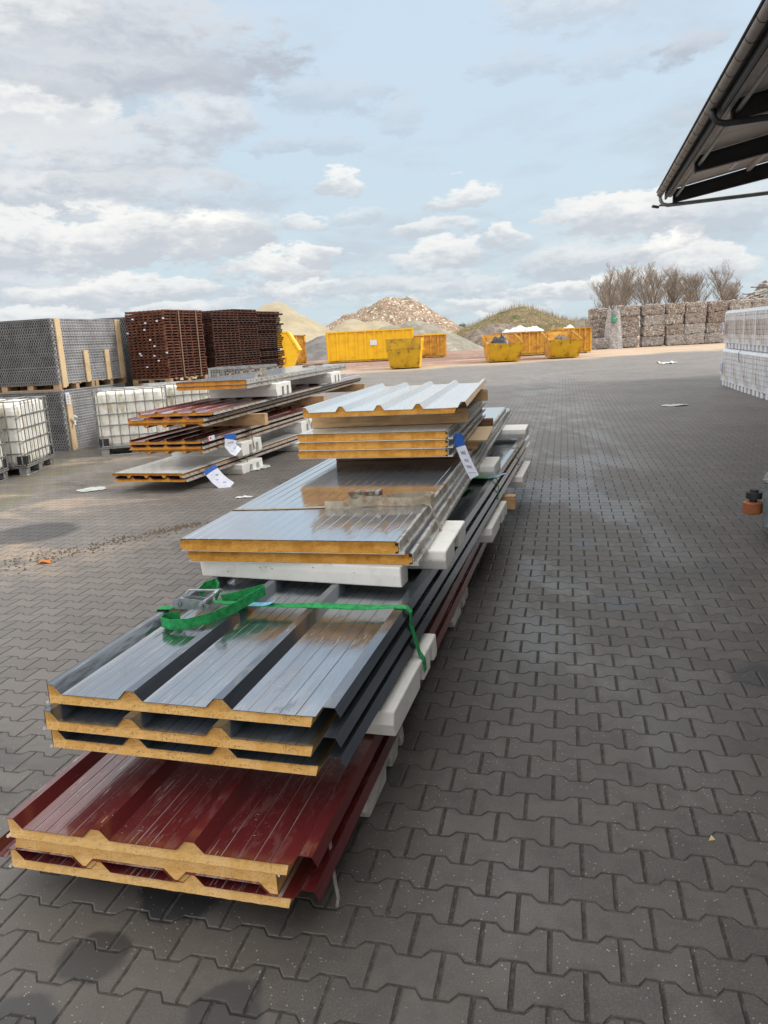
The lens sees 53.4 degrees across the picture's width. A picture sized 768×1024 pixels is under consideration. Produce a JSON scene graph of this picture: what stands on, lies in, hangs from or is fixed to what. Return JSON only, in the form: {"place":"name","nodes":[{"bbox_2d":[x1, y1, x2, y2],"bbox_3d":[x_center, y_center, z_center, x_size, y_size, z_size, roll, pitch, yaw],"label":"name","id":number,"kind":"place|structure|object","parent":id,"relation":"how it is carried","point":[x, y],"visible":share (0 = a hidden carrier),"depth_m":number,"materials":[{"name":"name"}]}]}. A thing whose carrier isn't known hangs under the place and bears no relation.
{"place":"outdoors","nodes":[
{"label":"outdoors","id":0,"kind":"place"},
{"bbox_2d":[254,311,284,365],"bbox_3d":[-3.451,-4.628,20.501,1.010,1.433,1.388,3,14,23],"label":"grating stack","id":1,"kind":"object","parent":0,"point":[269,330],"visible":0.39,"depth_m":20.34,"materials":[{"name":"metal"}]},
{"bbox_2d":[0,348,767,1023],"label":"pavement","id":2,"kind":"structure","parent":0,"point":[492,870],"depth_m":3.24,"materials":[{"name":"concrete"}]},
{"bbox_2d":[0,419,8,481],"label":"liquid container","id":3,"kind":"object","parent":2,"relation":"on","point":[4,468],"visible":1,"depth_m":11.30,"materials":[{"name":"white plastic"}]},
{"bbox_2d":[0,396,53,476],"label":"liquid container","id":4,"kind":"object","parent":2,"relation":"on","point":[24,421],"visible":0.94,"depth_m":11.64,"materials":[{"name":"plastic"}]},
{"bbox_2d":[0,383,125,451],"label":"grid stack","id":5,"kind":"object","parent":2,"relation":"on","point":[67,434],"visible":0.41,"depth_m":14.34,"materials":[{"name":"metal"}]},
{"bbox_2d":[1,380,94,392],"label":"wooden pallet","id":6,"kind":"object","parent":5,"relation":"on","point":[59,387],"visible":0.73,"depth_m":14.38,"materials":[{"name":"brown wood"}]},
{"bbox_2d":[0,318,126,387],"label":"grid stack","id":7,"kind":"object","parent":6,"relation":"on","point":[54,351],"visible":1,"depth_m":14.18,"materials":[{"name":"metal"}]},
{"bbox_2d":[0,521,208,573],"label":"grit","id":8,"kind":"object","parent":2,"relation":"on","point":[175,528],"visible":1,"depth_m":7.18,"materials":[{"name":"gravel"}]},
{"bbox_2d":[91,384,170,455],"bbox_3d":[-4.543,-1.690,13.838,1.240,1.138,1.043,-7,13,-16],"label":"liquid container","id":9,"kind":"object","parent":2,"relation":"on","point":[115,408],"visible":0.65,"depth_m":13.34,"materials":[{"name":"plastic"}]},
{"bbox_2d":[101,317,179,386],"bbox_3d":[-5.828,-3.203,17.726,1.734,2.520,1.310,0,13,14],"label":"grid stack","id":10,"kind":"object","parent":2,"relation":"on","point":[129,382],"visible":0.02,"depth_m":16.94,"materials":[{"name":"plastic"}]},
{"bbox_2d":[141,380,209,429],"bbox_3d":[-4.058,-1.987,15.037,1.240,1.138,1.043,-8,14,-19],"label":"liquid container","id":11,"kind":"object","parent":2,"relation":"on","point":[175,396],"visible":0.13,"depth_m":14.56,"materials":[{"name":"white plastic"}]},
{"bbox_2d":[220,458,262,473],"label":"foam support","id":12,"kind":"object","parent":2,"relation":"on","point":[244,467],"visible":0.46,"depth_m":10.79,"materials":[{"name":"plastic"}]},
{"bbox_2d":[114,438,298,481],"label":"sandwich panel","id":13,"kind":"object","parent":12,"relation":"on","point":[168,478],"visible":0.21,"depth_m":9.85,"materials":[{"name":"metal"}]},
{"bbox_2d":[112,433,299,477],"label":"sandwich panel","id":14,"kind":"object","parent":13,"relation":"on","point":[182,467],"visible":0.45,"depth_m":10.32,"materials":[{"name":"metal"}]},
{"bbox_2d":[172,437,261,456],"bbox_3d":[-2.440,-0.952,11.138,1.120,0.193,0.680,1,13,16],"label":"foam support","id":15,"kind":"object","parent":14,"relation":"on","point":[246,447],"visible":0.52,"depth_m":10.88,"materials":[{"name":"plastic"}]},
{"bbox_2d":[132,417,307,453],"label":"sandwich panel","id":16,"kind":"object","parent":15,"relation":"on","point":[222,445],"visible":0.2,"depth_m":10.25,"materials":[{"name":"plastic"}]},
{"bbox_2d":[129,413,302,449],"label":"sandwich panel","id":17,"kind":"object","parent":16,"relation":"on","point":[192,446],"visible":0.28,"depth_m":10.03,"materials":[{"name":"plastic"}]},
{"bbox_2d":[129,406,305,444],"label":"sandwich panel","id":18,"kind":"object","parent":17,"relation":"on","point":[193,434],"visible":0.53,"depth_m":10.69,"materials":[{"name":"plastic"}]},
{"bbox_2d":[198,413,267,426],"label":"timber beam","id":19,"kind":"structure","parent":18,"relation":"on","point":[251,419],"depth_m":10.98,"materials":[{"name":"wood"}]},
{"bbox_2d":[129,379,361,427],"bbox_3d":[-1.895,-2.092,13.818,1.048,0.065,8.752,0,13,12],"label":"sandwich panel","id":20,"kind":"object","parent":19,"relation":"on","point":[212,421],"visible":0.23,"depth_m":10.71,"materials":[{"name":"plastic"}]},
{"bbox_2d":[127,378,361,423],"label":"sandwich panel","id":21,"kind":"object","parent":20,"relation":"on","point":[137,419],"visible":0.21,"depth_m":9.89,"materials":[{"name":"metal"}]},
{"bbox_2d":[138,373,366,416],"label":"sandwich panel","id":22,"kind":"object","parent":21,"relation":"on","point":[209,406],"visible":0.66,"depth_m":10.73,"materials":[{"name":"metal"}]},
{"bbox_2d":[208,381,290,398],"bbox_3d":[-2.073,-1.900,11.845,1.100,0.190,0.680,0,13,13],"label":"foam support","id":23,"kind":"object","parent":22,"relation":"on","point":[277,389],"visible":0.74,"depth_m":11.54,"materials":[{"name":"plastic"}]},
{"bbox_2d":[176,367,346,390],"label":"sandwich panel","id":24,"kind":"object","parent":23,"relation":"on","point":[215,387],"visible":0.34,"depth_m":10.79,"materials":[{"name":"metal"}]},
{"bbox_2d":[176,363,346,386],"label":"sandwich panel","id":25,"kind":"object","parent":24,"relation":"on","point":[249,377],"visible":0.9,"depth_m":11.75,"materials":[{"name":"plastic"}]},
{"bbox_2d":[208,364,276,377],"bbox_3d":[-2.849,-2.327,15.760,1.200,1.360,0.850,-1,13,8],"label":"stack","id":26,"kind":"object","parent":25,"relation":"on","point":[223,369],"visible":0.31,"depth_m":15.30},
{"bbox_2d":[289,371,340,384],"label":"foam support","id":27,"kind":"object","parent":22,"relation":"on","point":[332,377],"visible":0.52,"depth_m":14.36,"materials":[{"name":"plastic"}]},
{"bbox_2d":[275,396,325,406],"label":"timber beam","id":28,"kind":"structure","parent":18,"relation":"on","point":[309,401],"depth_m":13.95,"materials":[{"name":"wood"}]},
{"bbox_2d":[224,433,240,455],"bbox_3d":[-1.995,-0.894,10.124,0.234,0.290,0.118,-12,16,-35],"label":"paper tag","id":29,"kind":"object","parent":17,"relation":"hanging from","point":[232,447],"visible":1,"depth_m":10.13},
{"bbox_2d":[203,464,233,487],"bbox_3d":[-2.127,-0.433,9.800,0.367,0.350,0.129,0,13,12],"label":"paper tag","id":30,"kind":"object","parent":14,"relation":"hanging from","point":[217,477],"visible":0.98,"depth_m":9.80,"materials":[{"name":"paper"}]},
{"bbox_2d":[265,418,312,433],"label":"foam support","id":31,"kind":"object","parent":14,"relation":"on","point":[301,426],"visible":0.2,"depth_m":13.14,"materials":[{"name":"plastic"}]},
{"bbox_2d":[360,725,403,816],"bbox_3d":[-0.496,1.043,3.244,1.050,0.094,0.618,0,13,15],"label":"foam support","id":32,"kind":"object","parent":2,"relation":"on","point":[368,808],"visible":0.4,"depth_m":3.03,"materials":[{"name":"plastic"}]},
{"bbox_2d":[448,587,467,626],"bbox_3d":[-0.009,0.604,5.070,1.050,0.094,0.618,0,13,15],"label":"foam support","id":33,"kind":"object","parent":2,"relation":"on","point":[456,615],"visible":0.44,"depth_m":4.87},
{"bbox_2d":[9,490,509,907],"bbox_3d":[0.022,0.484,5.206,1.106,0.079,5.952,0,13,15],"label":"sandwich panel","id":34,"kind":"object","parent":33,"relation":"on","point":[306,874],"visible":0.23,"depth_m":2.45,"materials":[{"name":"plastic"}]},
{"bbox_2d":[0,830,298,894],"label":"sandwich panel","id":35,"kind":"object","parent":34,"relation":"on","point":[268,883],"visible":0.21,"depth_m":2.41,"materials":[{"name":"plastic"}]},
{"bbox_2d":[6,489,506,874],"bbox_3d":[0.023,0.371,5.178,1.096,0.081,5.952,0,13,15],"label":"sandwich panel","id":36,"kind":"object","parent":35,"relation":"on","point":[274,822],"visible":0.27,"depth_m":2.55,"materials":[{"name":"plastic"}]},
{"bbox_2d":[366,633,436,735],"bbox_3d":[-0.383,0.699,3.340,1.090,0.112,0.800,1,13,16],"label":"foam support","id":37,"kind":"object","parent":36,"relation":"on","point":[390,716],"visible":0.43,"depth_m":3.02,"materials":[{"name":"plastic"}]},
{"bbox_2d":[50,442,531,775],"bbox_3d":[0.283,0.001,5.836,1.101,0.079,7.052,1,13,16],"label":"sandwich panel","id":38,"kind":"object","parent":37,"relation":"on","point":[326,748],"visible":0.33,"depth_m":2.59,"materials":[{"name":"plastic"}]},
{"bbox_2d":[43,435,530,756],"bbox_3d":[0.269,-0.069,5.813,1.102,0.079,7.052,1,13,16],"label":"sandwich panel","id":39,"kind":"object","parent":38,"relation":"on","point":[268,737],"visible":0.22,"depth_m":2.58,"materials":[{"name":"plastic"}]},
{"bbox_2d":[46,430,529,726],"bbox_3d":[0.265,-0.152,5.847,1.101,0.079,7.052,1,13,16],"label":"sandwich panel","id":40,"kind":"object","parent":39,"relation":"on","point":[304,667],"visible":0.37,"depth_m":2.91,"materials":[{"name":"plastic"}]},
{"bbox_2d":[156,578,426,672],"bbox_3d":[-0.423,0.480,3.458,1.195,0.391,0.528,-3,13,0],"label":"ratchet strap","id":41,"kind":"object","parent":40,"relation":"attached to","point":[235,601],"visible":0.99,"depth_m":3.31,"materials":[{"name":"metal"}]},
{"bbox_2d":[200,562,407,586],"bbox_3d":[-0.405,0.277,3.718,1.060,0.102,0.116,2,14,19],"label":"foam support","id":42,"kind":"object","parent":40,"relation":"on","point":[380,575],"visible":0.62,"depth_m":3.63,"materials":[{"name":"plastic"}]},
{"bbox_2d":[408,520,465,569],"bbox_3d":[-0.173,0.163,4.166,1.150,0.102,0.658,0,13,15],"label":"foam support","id":43,"kind":"object","parent":40,"relation":"on","point":[440,553],"visible":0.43,"depth_m":3.83,"materials":[{"name":"plastic"}]},
{"bbox_2d":[188,408,512,565],"bbox_3d":[0.350,-0.551,6.824,1.157,0.062,6.750,0,13,13],"label":"sandwich panel","id":44,"kind":"object","parent":43,"relation":"on","point":[416,552],"visible":0.23,"depth_m":3.69,"materials":[{"name":"grey plastic"}]},
{"bbox_2d":[180,407,507,554],"bbox_3d":[0.269,-0.553,6.571,1.122,0.062,6.300,0,13,14],"label":"sandwich panel","id":45,"kind":"object","parent":44,"relation":"on","point":[376,529],"visible":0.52,"depth_m":4.08,"materials":[{"name":"grey plastic"}]},
{"bbox_2d":[230,489,441,531],"bbox_3d":[-0.258,0.004,4.277,1.193,0.238,0.253,0,13,12],"label":"ratchet strap","id":46,"kind":"object","parent":45,"relation":"on","point":[362,497],"visible":0.98,"depth_m":4.20,"materials":[{"name":"fabric"}]},
{"bbox_2d":[336,452,459,460],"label":"timber beam","id":47,"kind":"structure","parent":45,"relation":"on","point":[456,455],"depth_m":5.78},
{"bbox_2d":[465,426,493,441],"bbox_3d":[0.436,-0.665,6.554,0.950,0.012,0.900,0,13,12],"label":"wooden board","id":48,"kind":"object","parent":45,"relation":"on","point":[482,433],"visible":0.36,"depth_m":6.37,"materials":[{"name":"brown wood"}]},
{"bbox_2d":[477,418,492,426],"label":"timber beam","id":49,"kind":"structure","parent":45,"relation":"on","point":[486,422],"depth_m":7.28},
{"bbox_2d":[298,414,485,458],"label":"sandwich panel","id":50,"kind":"object","parent":49,"relation":"on","point":[385,453],"visible":0.3,"depth_m":5.26,"materials":[{"name":"yellow plastic"}]},
{"bbox_2d":[298,408,485,450],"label":"sandwich panel","id":51,"kind":"object","parent":50,"relation":"on","point":[386,444],"visible":0.24,"depth_m":5.26,"materials":[{"name":"yellow plastic"}]},
{"bbox_2d":[298,401,485,441],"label":"sandwich panel","id":52,"kind":"object","parent":51,"relation":"on","point":[408,432],"visible":0.37,"depth_m":5.32,"materials":[{"name":"grey plastic"}]},
{"bbox_2d":[312,407,467,427],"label":"timber beam","id":53,"kind":"structure","parent":52,"relation":"on","point":[460,415],"depth_m":5.58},
{"bbox_2d":[303,379,486,417],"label":"sandwich panel","id":54,"kind":"object","parent":53,"relation":"on","point":[405,398],"visible":1,"depth_m":5.87,"materials":[{"name":"white metal"}]},
{"bbox_2d":[452,433,478,478],"bbox_3d":[0.552,-0.382,5.183,0.172,0.308,0.069,8,17,39],"label":"paper tag","id":55,"kind":"object","parent":52,"relation":"hanging from","point":[466,460],"visible":1,"depth_m":5.18,"materials":[{"name":"paper"}]},
{"bbox_2d":[474,457,500,477],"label":"foam support","id":56,"kind":"object","parent":40,"relation":"on","point":[490,467],"visible":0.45,"depth_m":6.07,"materials":[{"name":"plastic"}]},
{"bbox_2d":[497,424,528,438],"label":"foam support","id":57,"kind":"object","parent":40,"relation":"on","point":[515,431],"visible":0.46,"depth_m":8.23,"materials":[{"name":"plastic"}]},
{"bbox_2d":[476,501,506,542],"bbox_3d":[0.364,0.059,5.989,1.090,0.112,0.950,1,13,16],"label":"foam support","id":58,"kind":"object","parent":36,"relation":"on","point":[491,527],"visible":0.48,"depth_m":5.62,"materials":[{"name":"plastic"}]},
{"bbox_2d":[507,461,530,487],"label":"foam support","id":59,"kind":"object","parent":36,"relation":"on","point":[519,479],"visible":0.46,"depth_m":7.43,"materials":[{"name":"plastic"}]},
{"bbox_2d":[721,348,733,387],"bbox_3d":[9.898,-3.993,20.955,0.970,1.027,1.168,0,13,13],"label":"wrapped pallet","id":60,"kind":"object","parent":2,"relation":"on","point":[725,367],"visible":0.27,"depth_m":21.05,"materials":[{"name":"grey plastic"}]},
{"bbox_2d":[724,309,746,348],"bbox_3d":[9.882,-4.996,20.719,0.970,1.027,1.168,0,13,13],"label":"wrapped pallet","id":61,"kind":"object","parent":60,"relation":"on","point":[729,338],"visible":0.38,"depth_m":20.76,"materials":[{"name":"grey plastic"}]},
{"bbox_2d":[729,349,744,390],"bbox_3d":[9.629,-3.723,19.828,0.970,1.027,1.168,0,13,13],"label":"wrapped pallet","id":62,"kind":"object","parent":2,"relation":"on","point":[735,369],"visible":0.37,"depth_m":19.93,"materials":[{"name":"grey plastic"}]},
{"bbox_2d":[733,308,754,349],"bbox_3d":[9.633,-4.726,19.587,0.970,1.027,1.168,0,13,13],"label":"wrapped pallet","id":63,"kind":"object","parent":62,"relation":"on","point":[738,336],"visible":0.38,"depth_m":19.74,"materials":[{"name":"grey plastic"}]},
{"bbox_2d":[739,350,759,394],"bbox_3d":[9.369,-3.453,18.698,0.970,1.027,1.168,0,13,13],"label":"wrapped pallet","id":64,"kind":"object","parent":2,"relation":"on","point":[746,362],"visible":0.56,"depth_m":18.74,"materials":[{"name":"grey plastic"}]},
{"bbox_2d":[742,307,767,350],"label":"wrapped pallet","id":65,"kind":"object","parent":64,"relation":"on","point":[748,334],"visible":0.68,"depth_m":18.57,"materials":[{"name":"grey plastic"}]},
{"bbox_2d":[743,472,767,527],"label":"trailer","id":66,"kind":"object","parent":2,"relation":"on","point":[753,505],"visible":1,"depth_m":6.26,"materials":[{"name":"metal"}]},
{"bbox_2d":[750,352,767,398],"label":"wrapped pallet","id":67,"kind":"object","parent":2,"relation":"on","point":[758,370],"visible":0.88,"depth_m":17.60,"materials":[{"name":"grey plastic"}]},
{"bbox_2d":[754,306,767,351],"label":"wrapped pallet","id":68,"kind":"object","parent":67,"relation":"on","point":[761,327],"visible":0.98,"depth_m":17.45,"materials":[{"name":"grey plastic"}]},
{"bbox_2d":[0,0,767,327],"label":"sky","id":69,"kind":"structure","parent":0,"point":[325,160],"materials":[{"name":"blue"}]},
{"bbox_2d":[180,327,724,379],"bbox_3d":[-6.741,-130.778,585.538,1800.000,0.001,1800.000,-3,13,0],"label":"ground","id":70,"kind":"structure","parent":0,"point":[464,357],"depth_m":55.37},
{"bbox_2d":[263,331,301,368],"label":"waste skip","id":71,"kind":"object","parent":70,"relation":"on","point":[292,348],"visible":0.36,"depth_m":55.22,"materials":[{"name":"yellow paint"}]},
{"bbox_2d":[256,302,331,341],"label":"sand pile","id":72,"kind":"object","parent":70,"relation":"on","point":[294,322],"visible":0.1,"depth_m":90.31,"materials":[{"name":"sand"}]},
{"bbox_2d":[306,335,326,360],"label":"gravel pile","id":73,"kind":"object","parent":70,"relation":"on","point":[316,348],"visible":0.15,"depth_m":78.27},
{"bbox_2d":[331,319,391,331],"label":"sand pile","id":74,"kind":"object","parent":70,"relation":"on","point":[353,325],"visible":0.13,"depth_m":102.74,"materials":[{"name":"sand"}]},
{"bbox_2d":[326,328,413,362],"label":"waste container","id":75,"kind":"object","parent":70,"relation":"on","point":[355,346],"visible":0.72,"depth_m":62.45,"materials":[{"name":"metal"}]},
{"bbox_2d":[326,296,463,333],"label":"rubble pile","id":76,"kind":"object","parent":70,"relation":"on","point":[395,311],"visible":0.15,"depth_m":114.75,"materials":[{"name":"stone"}]},
{"bbox_2d":[385,337,424,368],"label":"waste skip","id":77,"kind":"object","parent":70,"relation":"on","point":[404,353],"visible":1,"depth_m":44.32,"materials":[{"name":"yellow paint"}]},
{"bbox_2d":[377,320,483,350],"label":"gravel pile","id":78,"kind":"object","parent":70,"relation":"on","point":[455,342],"visible":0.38,"depth_m":93.42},
{"bbox_2d":[414,333,446,356],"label":"waste container","id":79,"kind":"object","parent":70,"relation":"on","point":[434,345],"visible":0.62,"depth_m":64.98,"materials":[{"name":"metal"}]},
{"bbox_2d":[464,323,515,345],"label":"soil pile","id":80,"kind":"object","parent":70,"relation":"on","point":[473,336],"visible":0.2,"depth_m":97.13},
{"bbox_2d":[481,333,523,361],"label":"waste skip","id":81,"kind":"object","parent":70,"relation":"on","point":[512,350],"visible":1,"depth_m":47.03,"materials":[{"name":"yellow paint"}]},
{"bbox_2d":[453,300,587,337],"bbox_3d":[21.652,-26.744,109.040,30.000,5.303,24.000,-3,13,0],"label":"grass mound","id":82,"kind":"object","parent":70,"relation":"on","point":[516,320],"depth_m":104.92,"materials":[{"name":"plant"}]},
{"bbox_2d":[492,330,555,354],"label":"waste container","id":83,"kind":"object","parent":70,"relation":"on","point":[533,342],"visible":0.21,"depth_m":57.02,"materials":[{"name":"metal"}]},
{"bbox_2d":[541,330,582,357],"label":"waste skip","id":84,"kind":"object","parent":70,"relation":"on","point":[569,347],"visible":1,"depth_m":48.27,"materials":[{"name":"yellow paint"}]},
{"bbox_2d":[551,327,591,351],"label":"waste container","id":85,"kind":"object","parent":70,"relation":"on","point":[586,336],"visible":0.49,"depth_m":56.59,"materials":[{"name":"metal"}]},
{"bbox_2d":[587,263,631,308],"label":"bare tree","id":86,"kind":"object","parent":70,"relation":"on","point":[611,290],"visible":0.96,"depth_m":143.76,"materials":[{"name":"brown plant"}]},
{"bbox_2d":[604,306,622,348],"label":"film heap","id":87,"kind":"object","parent":70,"relation":"on","point":[613,333],"visible":0.85,"depth_m":63.88,"materials":[{"name":"plastic"}]},
{"bbox_2d":[613,267,644,306],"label":"bare tree","id":88,"kind":"object","parent":70,"relation":"on","point":[628,289],"visible":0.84,"depth_m":148.00,"materials":[{"name":"brown plant"}]},
{"bbox_2d":[628,259,665,304],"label":"bare tree","id":89,"kind":"object","parent":70,"relation":"on","point":[644,281],"visible":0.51,"depth_m":152.73,"materials":[{"name":"brown plant"}]},
{"bbox_2d":[639,335,663,346],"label":"plastic bale","id":90,"kind":"object","parent":70,"relation":"on","point":[658,340],"visible":0.95,"depth_m":64.81},
{"bbox_2d":[639,324,665,335],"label":"plastic bale","id":91,"kind":"object","parent":90,"relation":"on","point":[654,330],"visible":0.94,"depth_m":64.43},
{"bbox_2d":[640,314,664,325],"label":"plastic bale","id":92,"kind":"object","parent":91,"relation":"on","point":[650,320],"visible":0.94,"depth_m":64.25},
{"bbox_2d":[639,303,664,315],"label":"plastic bale","id":93,"kind":"object","parent":92,"relation":"on","point":[652,309],"visible":0.94,"depth_m":64.05},
{"bbox_2d":[635,262,672,304],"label":"bare tree","id":94,"kind":"object","parent":70,"relation":"on","point":[653,290],"visible":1,"depth_m":144.03,"materials":[{"name":"brown plant"}]},
{"bbox_2d":[652,262,688,308],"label":"bare tree","id":95,"kind":"object","parent":70,"relation":"on","point":[674,289],"visible":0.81,"depth_m":145.65,"materials":[{"name":"brown plant"}]},
{"bbox_2d":[672,270,702,302],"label":"bare tree","id":96,"kind":"object","parent":70,"relation":"on","point":[689,283],"visible":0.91,"depth_m":144.13,"materials":[{"name":"brown plant"}]},
{"bbox_2d":[684,271,717,301],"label":"bare tree","id":97,"kind":"object","parent":70,"relation":"on","point":[705,291],"visible":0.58,"depth_m":146.08,"materials":[{"name":"brown plant"}]},
{"bbox_2d":[703,260,738,300],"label":"bare tree","id":98,"kind":"object","parent":70,"relation":"on","point":[721,292],"visible":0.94,"depth_m":144.78,"materials":[{"name":"brown plant"}]},
{"bbox_2d":[651,0,767,208],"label":"industrial hall","id":99,"kind":"structure","parent":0,"point":[728,133],"depth_m":18.41,"materials":[{"name":"grey metal"}]},
{"bbox_3d":[-4.563,-2.329,16.599,0.980,0.921,1.398,2,14,21],"label":"grating stack","id":100,"kind":"object","parent":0,"visible":0},
{"bbox_2d":[133,374,207,385],"bbox_3d":[-4.590,-2.853,16.479,0.950,0.122,1.350,2,14,21],"label":"wooden pallet","id":101,"kind":"object","parent":100,"relation":"on","point":[136,382],"visible":0.64,"depth_m":16.03,"materials":[{"name":"brown wood"}]},
{"bbox_2d":[124,309,207,379],"bbox_3d":[-4.618,-3.577,16.303,1.001,1.400,1.406,2,14,21],"label":"grating stack","id":102,"kind":"object","parent":101,"relation":"on","point":[164,343],"visible":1,"depth_m":15.83,"materials":[{"name":"metal"}]},
{"bbox_3d":[-3.976,-2.697,18.085,0.929,0.921,1.147,2,14,21],"label":"grating stack","id":103,"kind":"object","parent":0,"visible":0},
{"bbox_2d":[193,371,242,379],"bbox_3d":[-4.002,-3.221,17.966,0.900,0.122,1.100,2,14,21],"label":"wooden pallet","id":104,"kind":"object","parent":103,"relation":"on","point":[198,377],"visible":0.23,"depth_m":17.55,"materials":[{"name":"brown wood"}]},
{"bbox_2d":[197,311,242,373],"bbox_3d":[-4.037,-3.953,17.801,0.934,1.372,1.156,2,14,21],"label":"grating stack","id":105,"kind":"object","parent":104,"relation":"on","point":[219,328],"visible":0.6,"depth_m":17.45,"materials":[{"name":"metal"}]},
{"bbox_3d":[-3.775,-3.020,19.461,0.976,0.921,1.146,2,14,21],"label":"grating stack","id":106,"kind":"object","parent":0,"visible":0},
{"bbox_2d":[208,368,260,376],"bbox_3d":[-3.802,-3.544,19.341,0.950,0.122,1.100,2,14,21],"label":"wooden pallet","id":107,"kind":"object","parent":106,"relation":"on","point":[246,370],"visible":0.17,"depth_m":19.24,"materials":[{"name":"brown wood"}]},
{"bbox_2d":[210,309,260,369],"bbox_3d":[-3.843,-4.314,19.166,0.988,1.452,1.157,2,14,21],"label":"grating stack","id":108,"kind":"object","parent":107,"relation":"on","point":[248,321],"visible":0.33,"depth_m":19.09,"materials":[{"name":"metal"}]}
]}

